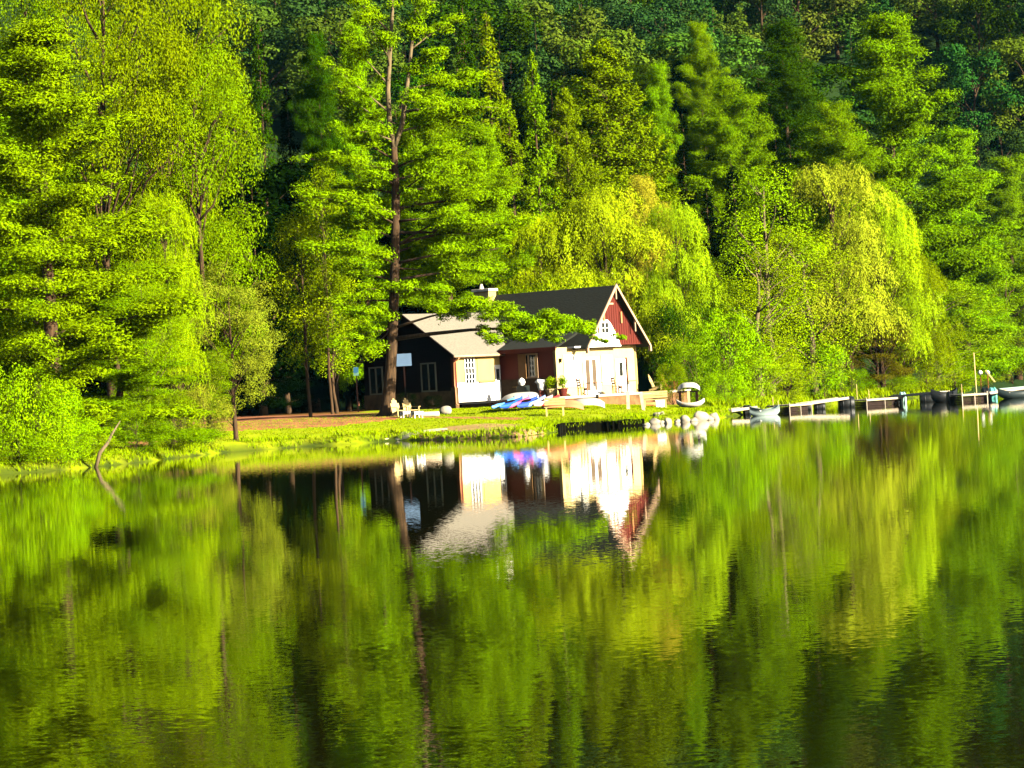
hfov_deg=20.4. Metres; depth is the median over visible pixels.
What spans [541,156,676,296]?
hill tree
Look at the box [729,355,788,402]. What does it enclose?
leafy shrub
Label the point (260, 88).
spruce tree
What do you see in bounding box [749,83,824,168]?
hill tree
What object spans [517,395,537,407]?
kayak
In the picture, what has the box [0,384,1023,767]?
lake water
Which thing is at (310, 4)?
hill spruce
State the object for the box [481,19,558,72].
hill tree
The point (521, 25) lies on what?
hill tree
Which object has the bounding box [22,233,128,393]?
hill tree
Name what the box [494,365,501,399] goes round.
door
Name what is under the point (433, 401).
leafy shrub
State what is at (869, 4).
hill tree
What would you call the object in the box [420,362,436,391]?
window
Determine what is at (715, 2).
hill spruce
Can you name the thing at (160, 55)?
broadleaf tree
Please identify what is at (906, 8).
hill tree
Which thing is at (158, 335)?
broadleaf tree
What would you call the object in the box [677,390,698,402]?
rack
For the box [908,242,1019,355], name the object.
broadleaf tree
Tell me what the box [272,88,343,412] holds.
spruce tree
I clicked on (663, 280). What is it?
willow tree
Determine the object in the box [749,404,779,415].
rowing boat
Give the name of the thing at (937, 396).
skiff
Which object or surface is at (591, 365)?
french doors
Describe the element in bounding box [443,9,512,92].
hill tree
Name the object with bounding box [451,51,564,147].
hill tree
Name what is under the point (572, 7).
hill tree
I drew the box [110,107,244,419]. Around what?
white pine
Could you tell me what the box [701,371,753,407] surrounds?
leafy shrub
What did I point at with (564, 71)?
hill tree
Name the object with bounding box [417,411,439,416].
log seat
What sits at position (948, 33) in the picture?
hill tree
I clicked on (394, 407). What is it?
garden chair
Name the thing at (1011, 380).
leafy shrub
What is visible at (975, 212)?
hill spruce
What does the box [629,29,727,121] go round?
hill tree
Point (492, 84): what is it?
spruce tree
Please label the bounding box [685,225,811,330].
hill tree
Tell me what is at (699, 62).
white pine
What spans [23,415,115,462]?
leafy shrub
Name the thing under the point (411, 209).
hill tree
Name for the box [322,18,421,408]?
white pine
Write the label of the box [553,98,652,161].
hill tree
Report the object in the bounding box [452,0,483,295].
spruce tree
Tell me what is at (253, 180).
hill tree
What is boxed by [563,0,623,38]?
hill tree
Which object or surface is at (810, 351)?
birch tree
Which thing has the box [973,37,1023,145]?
hill tree
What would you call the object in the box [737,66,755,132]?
spruce tree
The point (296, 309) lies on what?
birch tree
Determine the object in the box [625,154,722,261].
hill tree
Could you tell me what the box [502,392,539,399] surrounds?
canoe
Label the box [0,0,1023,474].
ground
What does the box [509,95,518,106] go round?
spruce tree
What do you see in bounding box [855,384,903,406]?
dock platform
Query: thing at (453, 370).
lodge
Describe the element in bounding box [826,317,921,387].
broadleaf tree
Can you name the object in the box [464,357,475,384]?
window
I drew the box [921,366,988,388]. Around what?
leafy shrub
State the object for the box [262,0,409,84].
hill tree
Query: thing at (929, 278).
willow tree
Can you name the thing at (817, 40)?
hill tree
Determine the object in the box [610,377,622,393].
patio chair
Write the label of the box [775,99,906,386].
white pine
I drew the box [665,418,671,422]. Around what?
shore boulder
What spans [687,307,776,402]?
leafy shrub
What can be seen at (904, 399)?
float drum
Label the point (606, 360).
window
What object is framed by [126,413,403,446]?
dirt road
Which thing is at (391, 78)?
hill spruce
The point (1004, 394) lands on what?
canoe
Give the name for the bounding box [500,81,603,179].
hill tree
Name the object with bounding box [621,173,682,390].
broadleaf tree
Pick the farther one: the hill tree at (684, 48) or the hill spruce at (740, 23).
the hill spruce at (740, 23)
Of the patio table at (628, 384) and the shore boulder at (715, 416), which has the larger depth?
the patio table at (628, 384)
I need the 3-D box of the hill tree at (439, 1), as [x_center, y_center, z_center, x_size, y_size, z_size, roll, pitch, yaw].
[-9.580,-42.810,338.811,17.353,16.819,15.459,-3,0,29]
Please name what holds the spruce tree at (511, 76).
on the ground at (926, 42)
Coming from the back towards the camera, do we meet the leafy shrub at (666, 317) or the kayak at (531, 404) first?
the leafy shrub at (666, 317)
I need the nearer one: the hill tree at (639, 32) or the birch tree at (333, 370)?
the birch tree at (333, 370)
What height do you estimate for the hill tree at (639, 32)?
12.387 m
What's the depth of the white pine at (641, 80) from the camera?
286.01 m
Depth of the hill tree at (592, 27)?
314.45 m
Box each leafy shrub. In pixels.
[0,361,52,465]
[0,373,80,461]
[0,429,63,466]
[0,448,25,463]
[3,388,100,464]
[15,441,67,462]
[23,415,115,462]
[71,434,124,458]
[105,406,175,457]
[138,389,203,453]
[176,382,236,448]
[396,391,419,409]
[422,395,443,409]
[644,298,725,396]
[652,362,689,404]
[664,337,735,403]
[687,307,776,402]
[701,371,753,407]
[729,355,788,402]
[749,349,822,402]
[791,339,855,398]
[825,369,876,393]
[864,375,919,392]
[891,359,968,391]
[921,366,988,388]
[955,374,1002,386]
[973,333,1023,383]
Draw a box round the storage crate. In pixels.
[655,400,664,407]
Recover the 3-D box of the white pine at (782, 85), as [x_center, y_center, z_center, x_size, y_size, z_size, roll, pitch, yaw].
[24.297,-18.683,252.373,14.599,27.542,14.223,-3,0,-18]
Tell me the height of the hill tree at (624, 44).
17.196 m
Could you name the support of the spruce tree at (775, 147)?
on the ground at (926, 42)
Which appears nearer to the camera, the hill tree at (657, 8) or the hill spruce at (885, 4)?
the hill tree at (657, 8)
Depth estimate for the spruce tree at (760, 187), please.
244.84 m
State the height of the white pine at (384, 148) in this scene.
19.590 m
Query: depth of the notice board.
160.50 m
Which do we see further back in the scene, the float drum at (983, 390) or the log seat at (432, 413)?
the float drum at (983, 390)
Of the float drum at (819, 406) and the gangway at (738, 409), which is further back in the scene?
the float drum at (819, 406)
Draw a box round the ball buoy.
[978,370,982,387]
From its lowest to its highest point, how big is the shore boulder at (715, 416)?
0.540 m
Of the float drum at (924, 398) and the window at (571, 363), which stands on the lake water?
the float drum at (924, 398)
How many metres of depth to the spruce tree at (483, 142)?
194.38 m
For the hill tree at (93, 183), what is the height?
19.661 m
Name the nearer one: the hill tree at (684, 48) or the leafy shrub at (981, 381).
the leafy shrub at (981, 381)
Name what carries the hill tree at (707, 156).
on the ground at (926, 42)
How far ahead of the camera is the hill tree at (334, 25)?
298.60 m
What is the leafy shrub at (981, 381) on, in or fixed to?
on the ground at (926, 42)
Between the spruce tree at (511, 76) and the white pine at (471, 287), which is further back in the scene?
the spruce tree at (511, 76)
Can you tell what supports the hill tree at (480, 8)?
on the ground at (926, 42)
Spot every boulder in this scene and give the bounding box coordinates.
[439,406,451,413]
[648,418,659,423]
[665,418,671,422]
[680,415,689,422]
[693,411,708,420]
[710,413,718,419]
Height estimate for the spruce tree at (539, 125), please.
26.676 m
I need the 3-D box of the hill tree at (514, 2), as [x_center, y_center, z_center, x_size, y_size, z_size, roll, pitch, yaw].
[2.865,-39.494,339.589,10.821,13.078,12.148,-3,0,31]
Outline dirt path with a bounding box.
[404,415,522,419]
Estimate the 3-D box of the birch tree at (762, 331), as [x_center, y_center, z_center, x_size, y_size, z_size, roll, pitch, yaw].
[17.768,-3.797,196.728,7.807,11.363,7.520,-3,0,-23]
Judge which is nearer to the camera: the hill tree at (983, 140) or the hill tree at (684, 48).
the hill tree at (684, 48)
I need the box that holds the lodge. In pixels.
[354,284,651,410]
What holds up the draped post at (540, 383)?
on the terrace
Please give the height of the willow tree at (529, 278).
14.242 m
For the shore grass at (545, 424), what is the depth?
140.41 m
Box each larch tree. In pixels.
[530,38,706,284]
[531,87,622,285]
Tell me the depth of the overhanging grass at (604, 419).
152.02 m
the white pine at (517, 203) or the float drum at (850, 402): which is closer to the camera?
the float drum at (850, 402)
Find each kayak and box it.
[492,396,514,408]
[499,396,522,408]
[509,395,529,407]
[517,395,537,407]
[528,394,545,406]
[534,394,552,406]
[542,394,559,405]
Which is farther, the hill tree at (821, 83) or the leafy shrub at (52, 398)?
the hill tree at (821, 83)
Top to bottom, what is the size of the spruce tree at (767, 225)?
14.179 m
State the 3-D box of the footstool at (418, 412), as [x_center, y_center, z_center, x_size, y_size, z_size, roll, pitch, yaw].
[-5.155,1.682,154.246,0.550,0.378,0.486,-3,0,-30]
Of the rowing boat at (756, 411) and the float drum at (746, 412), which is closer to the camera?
the rowing boat at (756, 411)
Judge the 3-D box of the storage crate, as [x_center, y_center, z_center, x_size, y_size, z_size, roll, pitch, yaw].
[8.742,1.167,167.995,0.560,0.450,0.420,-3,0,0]
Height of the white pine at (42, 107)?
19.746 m
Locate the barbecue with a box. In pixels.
[517,378,529,391]
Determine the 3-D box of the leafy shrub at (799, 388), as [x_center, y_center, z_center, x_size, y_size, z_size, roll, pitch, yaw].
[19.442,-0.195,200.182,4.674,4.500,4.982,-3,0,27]
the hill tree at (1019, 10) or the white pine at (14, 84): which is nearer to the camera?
the white pine at (14, 84)
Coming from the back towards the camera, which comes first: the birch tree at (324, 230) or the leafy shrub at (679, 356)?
the leafy shrub at (679, 356)
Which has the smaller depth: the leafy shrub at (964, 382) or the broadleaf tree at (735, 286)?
the broadleaf tree at (735, 286)
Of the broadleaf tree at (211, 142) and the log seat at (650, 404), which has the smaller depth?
the broadleaf tree at (211, 142)
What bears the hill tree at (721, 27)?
on the ground at (926, 42)
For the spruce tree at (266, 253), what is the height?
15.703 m
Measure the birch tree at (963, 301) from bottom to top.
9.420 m
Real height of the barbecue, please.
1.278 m
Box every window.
[368,366,383,394]
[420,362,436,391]
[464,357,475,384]
[526,353,538,377]
[563,354,582,386]
[600,322,608,333]
[601,355,612,384]
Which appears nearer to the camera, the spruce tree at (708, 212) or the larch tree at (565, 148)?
the larch tree at (565, 148)
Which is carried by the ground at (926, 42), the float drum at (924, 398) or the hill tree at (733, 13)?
the hill tree at (733, 13)
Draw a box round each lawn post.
[626,391,629,408]
[639,393,644,409]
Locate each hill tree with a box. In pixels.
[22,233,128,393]
[57,158,157,387]
[83,190,291,402]
[159,158,332,415]
[173,0,272,42]
[190,0,280,94]
[199,5,329,133]
[220,172,422,411]
[244,0,301,45]
[255,0,384,128]
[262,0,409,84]
[284,7,407,152]
[333,0,433,74]
[336,48,459,142]
[353,199,427,383]
[363,0,454,95]
[399,0,497,77]
[405,0,557,112]
[414,181,556,299]
[425,21,487,87]
[430,11,555,125]
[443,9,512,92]
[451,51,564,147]
[478,0,519,35]
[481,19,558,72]
[482,27,581,86]
[493,0,590,38]
[496,0,589,71]
[498,0,620,89]
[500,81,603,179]
[533,0,646,82]
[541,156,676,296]
[546,38,647,91]
[548,28,681,133]
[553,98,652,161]
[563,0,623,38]
[583,0,680,39]
[591,0,685,33]
[611,193,728,325]
[612,0,727,58]
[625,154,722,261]
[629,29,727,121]
[631,14,689,38]
[639,29,784,141]
[675,7,743,69]
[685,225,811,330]
[698,152,810,226]
[699,0,765,26]
[713,0,799,33]
[715,41,809,141]
[723,0,866,70]
[724,25,822,108]
[731,0,803,64]
[741,112,869,226]
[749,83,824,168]
[765,2,840,34]
[767,161,853,270]
[780,63,861,156]
[785,0,880,59]
[824,0,906,28]
[847,109,927,176]
[851,66,967,158]
[878,0,948,25]
[889,0,975,52]
[904,202,964,265]
[927,42,1023,165]
[933,0,1015,87]
[972,128,1023,215]
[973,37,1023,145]
[978,173,1023,289]
[981,0,1023,36]
[999,0,1023,73]
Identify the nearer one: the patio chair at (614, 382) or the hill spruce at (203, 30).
the patio chair at (614, 382)
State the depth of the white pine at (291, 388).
185.00 m
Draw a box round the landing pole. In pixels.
[973,353,976,392]
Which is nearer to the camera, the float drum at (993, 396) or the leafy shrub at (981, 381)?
the float drum at (993, 396)
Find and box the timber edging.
[554,419,644,430]
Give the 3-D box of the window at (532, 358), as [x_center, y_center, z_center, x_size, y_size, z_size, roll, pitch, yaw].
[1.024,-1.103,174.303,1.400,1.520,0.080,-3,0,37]
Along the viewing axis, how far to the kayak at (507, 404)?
159.87 m
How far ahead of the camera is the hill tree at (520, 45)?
321.55 m
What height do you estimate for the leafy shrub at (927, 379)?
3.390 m
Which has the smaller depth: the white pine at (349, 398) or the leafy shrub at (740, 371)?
the leafy shrub at (740, 371)
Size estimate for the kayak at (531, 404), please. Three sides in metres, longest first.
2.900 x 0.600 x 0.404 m
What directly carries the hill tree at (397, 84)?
on the ground at (926, 42)
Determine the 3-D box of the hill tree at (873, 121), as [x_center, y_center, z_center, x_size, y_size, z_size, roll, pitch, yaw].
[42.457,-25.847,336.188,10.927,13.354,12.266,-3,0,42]
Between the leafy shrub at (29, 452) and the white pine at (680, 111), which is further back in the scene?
the white pine at (680, 111)
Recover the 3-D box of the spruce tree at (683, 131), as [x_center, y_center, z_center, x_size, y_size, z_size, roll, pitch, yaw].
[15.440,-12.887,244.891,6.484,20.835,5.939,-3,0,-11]
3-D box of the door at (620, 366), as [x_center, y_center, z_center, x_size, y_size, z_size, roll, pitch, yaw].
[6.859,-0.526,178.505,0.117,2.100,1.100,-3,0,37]
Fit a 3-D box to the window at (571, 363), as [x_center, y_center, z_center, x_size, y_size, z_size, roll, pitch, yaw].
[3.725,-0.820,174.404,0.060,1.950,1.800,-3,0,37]
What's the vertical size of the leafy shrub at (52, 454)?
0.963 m
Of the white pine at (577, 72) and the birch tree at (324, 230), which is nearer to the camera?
the birch tree at (324, 230)
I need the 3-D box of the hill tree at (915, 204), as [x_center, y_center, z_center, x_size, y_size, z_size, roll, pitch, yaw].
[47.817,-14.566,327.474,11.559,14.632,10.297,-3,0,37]
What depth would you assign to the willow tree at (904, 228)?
217.86 m
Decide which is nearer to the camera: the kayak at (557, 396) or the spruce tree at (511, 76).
the kayak at (557, 396)
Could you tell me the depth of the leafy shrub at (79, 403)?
115.69 m
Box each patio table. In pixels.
[585,382,602,394]
[619,380,636,392]
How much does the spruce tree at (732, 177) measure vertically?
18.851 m
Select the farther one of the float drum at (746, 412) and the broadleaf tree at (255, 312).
the float drum at (746, 412)
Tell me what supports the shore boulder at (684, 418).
in the lake water
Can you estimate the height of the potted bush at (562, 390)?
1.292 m
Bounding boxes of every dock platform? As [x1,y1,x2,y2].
[766,397,812,411]
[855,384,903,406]
[950,384,987,401]
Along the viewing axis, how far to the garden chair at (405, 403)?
156.76 m
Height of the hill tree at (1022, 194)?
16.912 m
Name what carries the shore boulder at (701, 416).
in the lake water
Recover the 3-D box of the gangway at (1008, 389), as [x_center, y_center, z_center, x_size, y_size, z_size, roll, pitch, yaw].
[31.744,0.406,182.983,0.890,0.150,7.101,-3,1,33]
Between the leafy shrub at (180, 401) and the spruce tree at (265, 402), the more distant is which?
the spruce tree at (265, 402)
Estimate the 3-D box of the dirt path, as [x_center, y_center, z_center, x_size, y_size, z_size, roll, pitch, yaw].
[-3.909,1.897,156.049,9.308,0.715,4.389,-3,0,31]
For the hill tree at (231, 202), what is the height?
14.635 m
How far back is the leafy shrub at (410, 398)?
167.03 m
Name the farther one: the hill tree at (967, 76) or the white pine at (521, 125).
the hill tree at (967, 76)
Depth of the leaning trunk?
117.03 m
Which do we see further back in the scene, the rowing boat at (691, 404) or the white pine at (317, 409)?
the white pine at (317, 409)
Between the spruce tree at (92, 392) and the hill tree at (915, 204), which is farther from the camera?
the hill tree at (915, 204)
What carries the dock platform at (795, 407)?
in the lake water
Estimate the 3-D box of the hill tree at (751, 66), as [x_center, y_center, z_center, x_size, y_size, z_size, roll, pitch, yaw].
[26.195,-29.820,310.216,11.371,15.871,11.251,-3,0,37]
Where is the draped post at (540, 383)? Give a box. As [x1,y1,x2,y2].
[535,379,544,396]
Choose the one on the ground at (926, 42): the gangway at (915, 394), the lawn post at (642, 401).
the lawn post at (642, 401)
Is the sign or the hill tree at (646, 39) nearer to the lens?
the sign
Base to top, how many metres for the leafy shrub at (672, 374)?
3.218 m
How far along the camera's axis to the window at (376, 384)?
175.59 m
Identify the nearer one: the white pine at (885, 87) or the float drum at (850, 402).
the float drum at (850, 402)
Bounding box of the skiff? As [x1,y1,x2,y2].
[931,388,956,401]
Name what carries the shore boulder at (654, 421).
on the ground at (926, 42)
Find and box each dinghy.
[570,398,604,407]
[678,382,699,390]
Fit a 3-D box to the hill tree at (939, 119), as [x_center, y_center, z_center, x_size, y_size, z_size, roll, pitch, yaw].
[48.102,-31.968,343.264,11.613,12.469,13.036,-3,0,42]
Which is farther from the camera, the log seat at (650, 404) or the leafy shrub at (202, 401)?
the log seat at (650, 404)
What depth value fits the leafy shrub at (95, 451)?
119.03 m
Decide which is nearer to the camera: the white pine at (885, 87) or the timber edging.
the timber edging
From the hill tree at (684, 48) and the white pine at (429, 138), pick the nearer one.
the white pine at (429, 138)
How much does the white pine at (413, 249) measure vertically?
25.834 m
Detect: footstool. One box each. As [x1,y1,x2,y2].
[400,411,409,417]
[410,411,422,417]
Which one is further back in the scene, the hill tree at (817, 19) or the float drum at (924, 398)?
the hill tree at (817, 19)
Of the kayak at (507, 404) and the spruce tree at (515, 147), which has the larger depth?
the spruce tree at (515, 147)
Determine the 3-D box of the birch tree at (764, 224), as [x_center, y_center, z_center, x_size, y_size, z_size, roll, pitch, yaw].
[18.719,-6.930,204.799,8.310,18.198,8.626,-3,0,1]
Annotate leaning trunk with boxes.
[94,421,119,466]
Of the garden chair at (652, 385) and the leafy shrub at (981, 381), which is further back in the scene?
the leafy shrub at (981, 381)
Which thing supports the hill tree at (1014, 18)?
on the ground at (926, 42)
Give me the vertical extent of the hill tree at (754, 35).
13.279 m
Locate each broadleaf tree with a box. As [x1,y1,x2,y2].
[0,0,137,421]
[11,0,207,425]
[78,0,253,425]
[107,259,198,445]
[109,39,278,436]
[145,335,236,441]
[178,260,286,440]
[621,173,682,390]
[650,270,734,397]
[685,261,766,392]
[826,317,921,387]
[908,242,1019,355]
[950,262,1023,380]
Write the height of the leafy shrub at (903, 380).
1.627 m
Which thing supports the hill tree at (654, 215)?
on the ground at (926, 42)
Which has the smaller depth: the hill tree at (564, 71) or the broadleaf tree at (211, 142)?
the broadleaf tree at (211, 142)
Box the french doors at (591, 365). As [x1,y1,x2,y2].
[582,357,601,393]
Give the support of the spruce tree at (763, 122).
on the ground at (926, 42)
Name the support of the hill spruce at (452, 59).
on the ground at (926, 42)
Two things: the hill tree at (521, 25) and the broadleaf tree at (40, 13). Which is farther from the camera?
the hill tree at (521, 25)
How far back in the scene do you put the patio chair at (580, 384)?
171.09 m
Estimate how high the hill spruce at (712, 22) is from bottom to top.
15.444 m
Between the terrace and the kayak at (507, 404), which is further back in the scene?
the terrace
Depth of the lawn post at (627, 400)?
161.91 m
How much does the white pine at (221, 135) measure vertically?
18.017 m
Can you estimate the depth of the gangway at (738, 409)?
170.31 m
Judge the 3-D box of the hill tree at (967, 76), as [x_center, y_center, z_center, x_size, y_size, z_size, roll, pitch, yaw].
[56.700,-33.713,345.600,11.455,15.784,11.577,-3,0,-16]
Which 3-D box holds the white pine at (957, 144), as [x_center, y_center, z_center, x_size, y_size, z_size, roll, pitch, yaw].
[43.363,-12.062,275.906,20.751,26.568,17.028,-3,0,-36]
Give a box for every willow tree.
[122,187,218,443]
[486,211,611,294]
[523,180,701,368]
[630,200,729,389]
[745,160,913,390]
[815,180,949,388]
[843,246,967,386]
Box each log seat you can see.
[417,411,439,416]
[646,402,655,405]
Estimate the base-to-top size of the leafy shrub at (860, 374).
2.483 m
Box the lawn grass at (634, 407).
[2,404,728,460]
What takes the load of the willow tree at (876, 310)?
on the ground at (926, 42)
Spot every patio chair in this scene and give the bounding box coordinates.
[576,378,587,395]
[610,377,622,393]
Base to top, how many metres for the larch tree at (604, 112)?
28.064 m
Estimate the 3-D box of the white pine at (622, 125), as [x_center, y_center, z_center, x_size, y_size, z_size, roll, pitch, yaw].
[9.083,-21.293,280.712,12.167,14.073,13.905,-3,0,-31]
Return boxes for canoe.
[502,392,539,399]
[541,400,583,409]
[998,386,1023,398]
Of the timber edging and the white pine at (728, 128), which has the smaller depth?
the timber edging
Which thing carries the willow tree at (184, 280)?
on the ground at (926, 42)
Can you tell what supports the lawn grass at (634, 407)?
on the ground at (926, 42)
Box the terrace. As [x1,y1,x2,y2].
[460,389,690,407]
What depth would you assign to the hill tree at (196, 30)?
332.34 m
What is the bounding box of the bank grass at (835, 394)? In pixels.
[700,382,972,413]
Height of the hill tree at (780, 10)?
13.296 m
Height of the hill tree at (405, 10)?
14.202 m
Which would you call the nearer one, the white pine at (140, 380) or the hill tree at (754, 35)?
the white pine at (140, 380)
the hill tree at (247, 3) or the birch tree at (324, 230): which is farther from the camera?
the hill tree at (247, 3)
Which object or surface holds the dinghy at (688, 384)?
on the rack
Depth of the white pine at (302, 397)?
189.77 m
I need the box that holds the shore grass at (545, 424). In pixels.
[0,404,732,471]
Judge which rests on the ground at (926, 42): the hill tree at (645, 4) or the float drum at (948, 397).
the hill tree at (645, 4)
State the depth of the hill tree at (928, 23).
357.52 m
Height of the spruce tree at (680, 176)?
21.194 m
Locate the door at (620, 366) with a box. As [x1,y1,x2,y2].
[615,359,626,392]
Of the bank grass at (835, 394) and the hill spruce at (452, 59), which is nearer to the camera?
the bank grass at (835, 394)
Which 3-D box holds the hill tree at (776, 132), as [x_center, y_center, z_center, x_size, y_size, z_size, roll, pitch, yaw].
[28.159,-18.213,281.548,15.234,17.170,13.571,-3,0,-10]
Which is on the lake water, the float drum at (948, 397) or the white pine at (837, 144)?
the float drum at (948, 397)
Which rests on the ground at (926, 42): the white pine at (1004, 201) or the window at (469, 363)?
the white pine at (1004, 201)
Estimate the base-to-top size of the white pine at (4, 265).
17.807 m
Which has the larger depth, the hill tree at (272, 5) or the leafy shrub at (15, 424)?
the hill tree at (272, 5)
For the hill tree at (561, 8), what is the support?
on the ground at (926, 42)
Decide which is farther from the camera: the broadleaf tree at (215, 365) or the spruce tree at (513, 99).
the spruce tree at (513, 99)
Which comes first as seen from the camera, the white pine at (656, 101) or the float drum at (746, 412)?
the float drum at (746, 412)
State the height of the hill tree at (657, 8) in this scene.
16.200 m
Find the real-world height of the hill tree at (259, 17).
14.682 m
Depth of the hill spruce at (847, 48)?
344.19 m
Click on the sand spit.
(408, 436)
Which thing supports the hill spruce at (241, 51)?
on the ground at (926, 42)
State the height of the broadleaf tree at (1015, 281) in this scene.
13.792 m
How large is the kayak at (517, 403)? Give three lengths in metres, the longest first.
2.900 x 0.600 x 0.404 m
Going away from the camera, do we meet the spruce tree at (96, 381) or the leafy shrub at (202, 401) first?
the leafy shrub at (202, 401)
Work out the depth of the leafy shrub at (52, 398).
114.42 m
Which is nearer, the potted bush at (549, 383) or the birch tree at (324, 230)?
the birch tree at (324, 230)
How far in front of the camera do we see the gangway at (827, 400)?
179.08 m
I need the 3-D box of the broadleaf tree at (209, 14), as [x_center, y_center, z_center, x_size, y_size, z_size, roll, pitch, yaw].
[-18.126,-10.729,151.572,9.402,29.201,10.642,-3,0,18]
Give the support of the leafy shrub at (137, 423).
on the ground at (926, 42)
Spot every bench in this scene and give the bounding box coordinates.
[544,397,564,416]
[642,390,667,407]
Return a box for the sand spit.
[385,428,446,439]
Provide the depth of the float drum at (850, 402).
180.70 m
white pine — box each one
[0,15,219,449]
[0,41,59,138]
[0,76,107,391]
[0,176,136,423]
[21,290,230,448]
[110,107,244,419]
[145,242,320,416]
[197,115,255,171]
[226,201,373,413]
[251,234,354,413]
[284,30,363,410]
[286,0,626,415]
[296,227,383,410]
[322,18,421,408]
[339,134,448,299]
[363,232,459,340]
[374,88,522,313]
[421,171,556,312]
[427,253,521,311]
[456,103,557,243]
[545,49,641,132]
[551,98,649,141]
[619,62,677,141]
[624,55,745,176]
[629,60,707,390]
[667,75,793,368]
[668,20,731,163]
[728,16,838,267]
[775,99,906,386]
[792,10,1023,384]
[872,124,1023,380]
[966,153,1023,379]
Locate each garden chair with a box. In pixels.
[390,399,408,416]
[402,398,420,415]
[648,374,663,390]
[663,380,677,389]
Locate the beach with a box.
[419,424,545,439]
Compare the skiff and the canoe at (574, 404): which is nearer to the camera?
the canoe at (574, 404)
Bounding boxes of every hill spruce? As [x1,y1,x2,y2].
[188,0,225,62]
[227,0,260,71]
[265,2,277,100]
[268,0,298,110]
[300,0,331,46]
[379,21,407,124]
[443,30,470,147]
[524,22,556,127]
[689,0,729,45]
[706,5,726,99]
[729,3,757,82]
[835,30,875,131]
[864,0,903,75]
[962,166,983,225]
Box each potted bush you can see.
[544,376,556,396]
[556,375,567,396]
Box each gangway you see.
[729,406,756,411]
[795,397,848,403]
[888,390,949,396]
[978,387,1023,393]
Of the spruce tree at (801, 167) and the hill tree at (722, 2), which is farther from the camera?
the hill tree at (722, 2)
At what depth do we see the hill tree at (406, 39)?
325.01 m
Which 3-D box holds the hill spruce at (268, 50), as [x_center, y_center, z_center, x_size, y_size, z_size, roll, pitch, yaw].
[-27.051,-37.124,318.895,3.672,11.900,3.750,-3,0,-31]
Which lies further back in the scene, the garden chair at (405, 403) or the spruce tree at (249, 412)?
the spruce tree at (249, 412)
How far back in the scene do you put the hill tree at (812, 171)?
264.76 m
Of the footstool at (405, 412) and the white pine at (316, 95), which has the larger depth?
the white pine at (316, 95)
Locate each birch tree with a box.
[257,208,341,416]
[287,161,360,413]
[289,259,370,413]
[706,247,827,397]
[713,163,828,393]
[725,227,875,394]
[886,279,1011,384]
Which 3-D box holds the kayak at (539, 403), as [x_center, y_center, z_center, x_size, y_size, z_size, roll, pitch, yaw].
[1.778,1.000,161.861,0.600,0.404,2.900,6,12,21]
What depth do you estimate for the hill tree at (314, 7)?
303.67 m
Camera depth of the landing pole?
213.96 m
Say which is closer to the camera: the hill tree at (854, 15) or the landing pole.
the landing pole
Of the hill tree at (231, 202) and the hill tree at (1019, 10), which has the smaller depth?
the hill tree at (231, 202)
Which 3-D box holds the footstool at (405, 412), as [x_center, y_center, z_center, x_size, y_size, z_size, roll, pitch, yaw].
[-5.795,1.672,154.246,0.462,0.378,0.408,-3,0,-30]
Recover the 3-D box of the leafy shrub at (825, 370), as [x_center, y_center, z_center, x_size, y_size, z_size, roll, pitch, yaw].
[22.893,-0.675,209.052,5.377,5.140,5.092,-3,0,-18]
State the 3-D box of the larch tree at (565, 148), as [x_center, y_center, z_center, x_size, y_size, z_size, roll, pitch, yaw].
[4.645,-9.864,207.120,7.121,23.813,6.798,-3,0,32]
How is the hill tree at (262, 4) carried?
on the ground at (926, 42)
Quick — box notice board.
[397,353,411,399]
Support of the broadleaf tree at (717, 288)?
on the ground at (926, 42)
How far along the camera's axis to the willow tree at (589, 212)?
194.95 m
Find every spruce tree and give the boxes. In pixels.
[40,216,106,419]
[87,209,145,405]
[198,201,281,417]
[219,36,275,414]
[224,188,295,401]
[248,21,298,413]
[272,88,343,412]
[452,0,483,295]
[458,124,556,298]
[459,13,525,296]
[487,98,543,287]
[501,68,518,151]
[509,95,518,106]
[511,51,571,279]
[672,115,714,266]
[674,143,706,375]
[687,187,749,391]
[713,164,780,389]
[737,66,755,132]
[737,135,803,312]
[746,82,773,211]
[761,137,815,388]
[765,192,791,345]
[785,136,824,310]
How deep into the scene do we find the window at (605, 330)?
176.15 m
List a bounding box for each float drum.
[743,405,750,414]
[813,403,825,409]
[838,396,854,407]
[899,392,906,403]
[919,394,933,401]
[946,391,955,401]
[980,387,989,399]
[989,387,996,398]
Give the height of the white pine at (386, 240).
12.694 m
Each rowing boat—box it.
[676,398,704,407]
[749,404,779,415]
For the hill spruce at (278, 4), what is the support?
on the ground at (926, 42)
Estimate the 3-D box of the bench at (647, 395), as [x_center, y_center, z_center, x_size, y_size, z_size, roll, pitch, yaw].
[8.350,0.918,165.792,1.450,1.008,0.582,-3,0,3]
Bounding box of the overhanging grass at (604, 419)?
[555,417,643,426]
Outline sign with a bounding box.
[353,367,358,411]
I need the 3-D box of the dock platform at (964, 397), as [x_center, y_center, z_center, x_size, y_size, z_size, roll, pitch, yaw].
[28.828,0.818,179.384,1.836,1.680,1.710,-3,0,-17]
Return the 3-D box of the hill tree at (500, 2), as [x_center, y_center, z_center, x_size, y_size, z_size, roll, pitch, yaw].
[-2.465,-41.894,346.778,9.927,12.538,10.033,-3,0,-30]
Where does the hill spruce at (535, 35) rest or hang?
on the ground at (926, 42)
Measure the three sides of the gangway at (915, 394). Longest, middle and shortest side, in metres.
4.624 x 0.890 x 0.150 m
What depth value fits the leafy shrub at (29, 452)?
113.38 m
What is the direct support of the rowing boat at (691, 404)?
on the ground at (926, 42)

